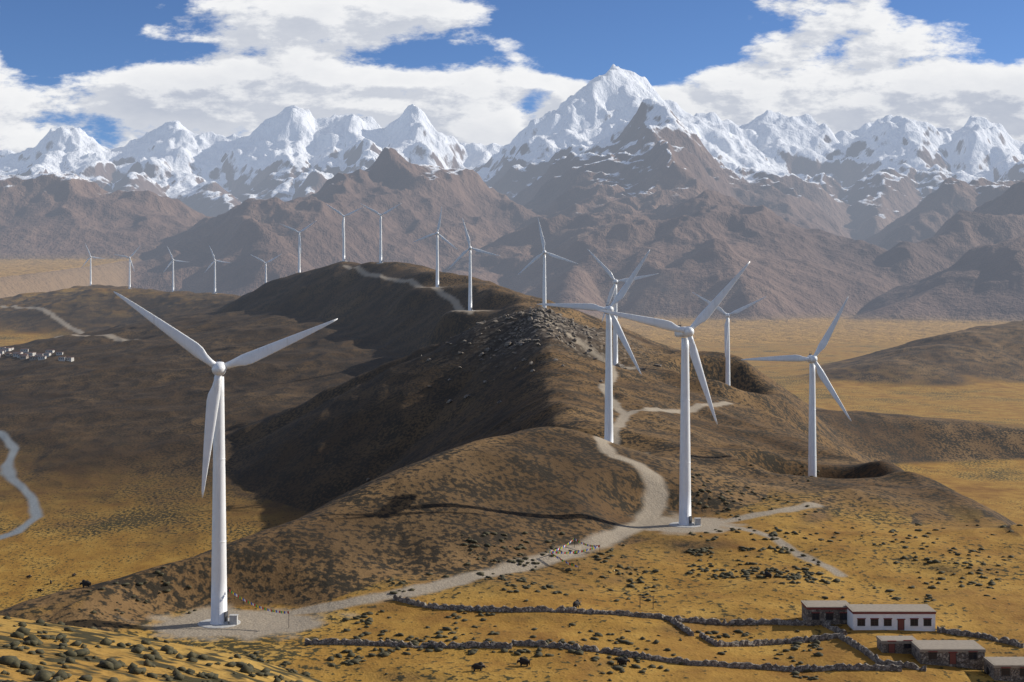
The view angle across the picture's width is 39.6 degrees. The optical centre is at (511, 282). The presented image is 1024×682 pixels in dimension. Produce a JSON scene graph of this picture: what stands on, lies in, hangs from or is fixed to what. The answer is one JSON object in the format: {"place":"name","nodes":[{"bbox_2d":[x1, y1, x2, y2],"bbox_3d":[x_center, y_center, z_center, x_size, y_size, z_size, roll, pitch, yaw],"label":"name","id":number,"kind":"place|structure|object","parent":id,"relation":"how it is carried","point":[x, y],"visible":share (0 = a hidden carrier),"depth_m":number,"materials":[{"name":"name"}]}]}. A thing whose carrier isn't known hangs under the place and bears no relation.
{"place":"outdoors","nodes":[
{"label":"outdoors","id":0,"kind":"place"},
{"bbox_2d":[0,261,1023,681],"bbox_3d":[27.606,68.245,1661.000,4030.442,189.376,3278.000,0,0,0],"label":"terrain","id":1,"kind":"structure","parent":0,"point":[100,455],"depth_m":694.63,"materials":[{"name":"brown soil"}]},
{"bbox_2d":[0,347,73,361],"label":"village houses","id":2,"kind":"structure","parent":1,"relation":"on","point":[20,355],"depth_m":1500.25,"materials":[{"name":"grey"}]},
{"bbox_2d":[79,580,90,586],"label":"yak","id":3,"kind":"object","parent":1,"relation":"on","point":[85,583],"visible":1,"depth_m":316.72,"materials":[{"name":"black"}]},
{"bbox_2d":[82,244,103,284],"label":"wind turbine","id":4,"kind":"object","parent":1,"relation":"on","point":[90,265],"visible":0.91,"depth_m":2721.49,"materials":[{"name":"paint"}]},
{"bbox_2d":[114,249,137,288],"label":"wind turbine","id":5,"kind":"object","parent":1,"relation":"on","point":[130,261],"visible":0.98,"depth_m":2506.43,"materials":[{"name":"paint"}]},
{"bbox_2d":[164,246,185,291],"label":"wind turbine","id":6,"kind":"object","parent":1,"relation":"on","point":[172,261],"visible":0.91,"depth_m":2474.68,"materials":[{"name":"paint"}]},
{"bbox_2d":[205,246,229,293],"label":"wind turbine","id":7,"kind":"object","parent":1,"relation":"on","point":[214,261],"visible":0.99,"depth_m":2378.65,"materials":[{"name":"paint"}]},
{"bbox_2d":[114,292,337,627],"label":"wind turbine","id":8,"kind":"object","parent":1,"relation":"on","point":[214,432],"visible":0.97,"depth_m":306.03,"materials":[{"name":"paint"}]},
{"bbox_2d":[229,589,288,613],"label":"prayer flags","id":9,"kind":"object","parent":1,"relation":"on","point":[263,608],"visible":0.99,"depth_m":304.73,"materials":[{"name":"multicoloured fabric"}]},
{"bbox_2d":[250,254,280,282],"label":"wind turbine","id":10,"kind":"object","parent":1,"relation":"on","point":[266,265],"visible":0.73,"depth_m":2167.43,"materials":[{"name":"paint"}]},
{"bbox_2d":[281,222,313,272],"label":"wind turbine","id":11,"kind":"object","parent":1,"relation":"on","point":[299,248],"visible":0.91,"depth_m":1848.50,"materials":[{"name":"paint"}]},
{"bbox_2d":[326,204,362,261],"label":"wind turbine","id":12,"kind":"object","parent":1,"relation":"on","point":[343,235],"visible":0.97,"depth_m":1748.48,"materials":[{"name":"paint"}]},
{"bbox_2d":[361,203,400,263],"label":"wind turbine","id":13,"kind":"object","parent":1,"relation":"on","point":[380,240],"visible":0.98,"depth_m":1648.29,"materials":[{"name":"paint"}]},
{"bbox_2d":[305,638,511,648],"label":"stone wall","id":14,"kind":"structure","parent":1,"relation":"on","point":[401,642],"depth_m":283.75,"materials":[{"name":"grey stone"}]},
{"bbox_2d":[412,207,457,286],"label":"wind turbine","id":15,"kind":"object","parent":1,"relation":"on","point":[437,255],"visible":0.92,"depth_m":1448.40,"materials":[{"name":"paint"}]},
{"bbox_2d":[449,218,498,310],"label":"wind turbine","id":16,"kind":"object","parent":1,"relation":"on","point":[470,248],"visible":0.97,"depth_m":1248.34,"materials":[{"name":"paint"}]},
{"bbox_2d":[471,662,485,671],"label":"yak","id":17,"kind":"object","parent":1,"relation":"on","point":[477,666],"visible":1,"depth_m":266.98,"materials":[{"name":"black"}]},
{"bbox_2d":[0,459,1022,681],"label":"shrubs","id":18,"kind":"object","parent":1,"relation":"on","point":[42,674],"visible":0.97,"depth_m":287.33,"materials":[{"name":"green plant"}]},
{"bbox_2d":[517,657,529,666],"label":"yak","id":19,"kind":"object","parent":1,"relation":"on","point":[524,661],"visible":1,"depth_m":271.05,"materials":[{"name":"black"}]},
{"bbox_2d":[393,594,693,635],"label":"stone wall","id":20,"kind":"structure","parent":1,"relation":"on","point":[563,609],"depth_m":308.75,"materials":[{"name":"grey stone"}]},
{"bbox_2d":[518,219,577,307],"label":"wind turbine","id":21,"kind":"object","parent":1,"relation":"on","point":[543,253],"visible":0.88,"depth_m":1097.62,"materials":[{"name":"paint"}]},
{"bbox_2d":[548,538,574,552],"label":"prayer flags","id":22,"kind":"object","parent":1,"relation":"on","point":[564,545],"visible":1,"depth_m":366.71,"materials":[{"name":"multicoloured fabric"}]},
{"bbox_2d":[367,306,757,480],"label":"rocks","id":23,"kind":"object","parent":1,"relation":"on","point":[537,315],"visible":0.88,"depth_m":943.76,"materials":[{"name":"stone"}]},
{"bbox_2d":[549,551,578,571],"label":"prayer flags","id":24,"kind":"object","parent":1,"relation":"on","point":[565,561],"visible":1,"depth_m":353.45,"materials":[{"name":"multicoloured fabric"}]},
{"bbox_2d":[551,545,599,553],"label":"prayer flags","id":25,"kind":"object","parent":1,"relation":"on","point":[571,552],"visible":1,"depth_m":364.24,"materials":[{"name":"multicoloured fabric"}]},
{"bbox_2d":[573,600,579,607],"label":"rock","id":26,"kind":"object","parent":1,"relation":"on","point":[576,603],"visible":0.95,"depth_m":312.93,"materials":[{"name":"black stone"}]},
{"bbox_2d":[575,539,597,546],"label":"prayer flags","id":27,"kind":"object","parent":1,"relation":"on","point":[586,544],"visible":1,"depth_m":370.43,"materials":[{"name":"multicoloured fabric"}]},
{"bbox_2d":[537,250,649,442],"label":"wind turbine","id":28,"kind":"object","parent":1,"relation":"on","point":[611,320],"visible":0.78,"depth_m":536.99,"materials":[{"name":"paint"}]},
{"bbox_2d":[588,250,655,365],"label":"wind turbine","id":29,"kind":"object","parent":1,"relation":"on","point":[613,289],"visible":0.74,"depth_m":905.47,"materials":[{"name":"paint"}]},
{"bbox_2d":[617,656,629,665],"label":"yak","id":30,"kind":"object","parent":1,"relation":"on","point":[623,660],"visible":1,"depth_m":273.75,"materials":[{"name":"black"}]},
{"bbox_2d":[597,261,749,527],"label":"wind turbine","id":31,"kind":"object","parent":1,"relation":"on","point":[685,516],"visible":0.98,"depth_m":404.22,"materials":[{"name":"paint"}]},
{"bbox_2d":[512,639,901,671],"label":"stone wall","id":32,"kind":"structure","parent":1,"relation":"on","point":[741,665],"depth_m":276.37,"materials":[{"name":"grey stone"}]},
{"bbox_2d":[692,292,764,384],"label":"wind turbine","id":33,"kind":"object","parent":1,"relation":"on","point":[727,345],"visible":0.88,"depth_m":923.57,"materials":[{"name":"paint"}]},
{"bbox_2d":[670,615,806,625],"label":"stone wall","id":34,"kind":"structure","parent":1,"relation":"on","point":[714,621],"depth_m":307.26,"materials":[{"name":"grey stone"}]},
{"bbox_2d":[763,571,771,578],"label":"yak","id":35,"kind":"object","parent":1,"relation":"on","point":[767,574],"visible":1,"depth_m":344.68,"materials":[{"name":"black"}]},
{"bbox_2d":[699,632,840,646],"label":"stone wall","id":36,"kind":"structure","parent":1,"relation":"on","point":[764,642],"depth_m":294.13,"materials":[{"name":"grey stone"}]},
{"bbox_2d":[741,297,850,476],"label":"wind turbine","id":37,"kind":"object","parent":1,"relation":"on","point":[811,359],"visible":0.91,"depth_m":545.96,"materials":[{"name":"paint"}]},
{"bbox_2d":[801,600,848,625],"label":"house annex","id":38,"kind":"object","parent":1,"relation":"on","point":[816,612],"visible":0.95,"depth_m":305.80,"materials":[{"name":"stone"}]},
{"bbox_2d":[821,619,846,634],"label":"stone wall","id":39,"kind":"structure","parent":1,"relation":"on","point":[827,625],"depth_m":301.19,"materials":[{"name":"grey stone"}]},
{"bbox_2d":[838,633,926,671],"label":"stone wall","id":40,"kind":"structure","parent":1,"relation":"on","point":[855,644],"depth_m":278.24,"materials":[{"name":"grey stone"}]},
{"bbox_2d":[845,604,936,630],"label":"white house","id":41,"kind":"structure","parent":1,"relation":"on","point":[913,617],"depth_m":300.19,"materials":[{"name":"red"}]},
{"bbox_2d":[876,636,917,653],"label":"stone hut","id":42,"kind":"object","parent":1,"relation":"on","point":[894,644],"visible":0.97,"depth_m":283.30,"materials":[{"name":"grey stone"}]},
{"bbox_2d":[911,640,985,669],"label":"stone house","id":43,"kind":"structure","parent":1,"relation":"on","point":[969,654],"depth_m":276.84,"materials":[{"name":"grey stone"}]},
{"bbox_2d":[937,626,1023,647],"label":"stone wall","id":44,"kind":"structure","parent":1,"relation":"on","point":[1004,639],"depth_m":296.35,"materials":[{"name":"grey stone"}]},
{"bbox_2d":[983,657,1023,681],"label":"stone hut","id":45,"kind":"object","parent":1,"relation":"on","point":[1009,669],"visible":0.99,"depth_m":270.13,"materials":[{"name":"grey stone"}]},
{"bbox_2d":[0,64,1023,342],"bbox_3d":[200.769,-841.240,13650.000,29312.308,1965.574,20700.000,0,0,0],"label":"mountain terrain","id":46,"kind":"structure","parent":0,"point":[890,228],"depth_m":6717.94,"materials":[{"name":"brown stone"}]},
{"bbox_2d":[0,0,1023,152],"label":"sky","id":47,"kind":"structure","parent":0,"point":[115,71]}
]}

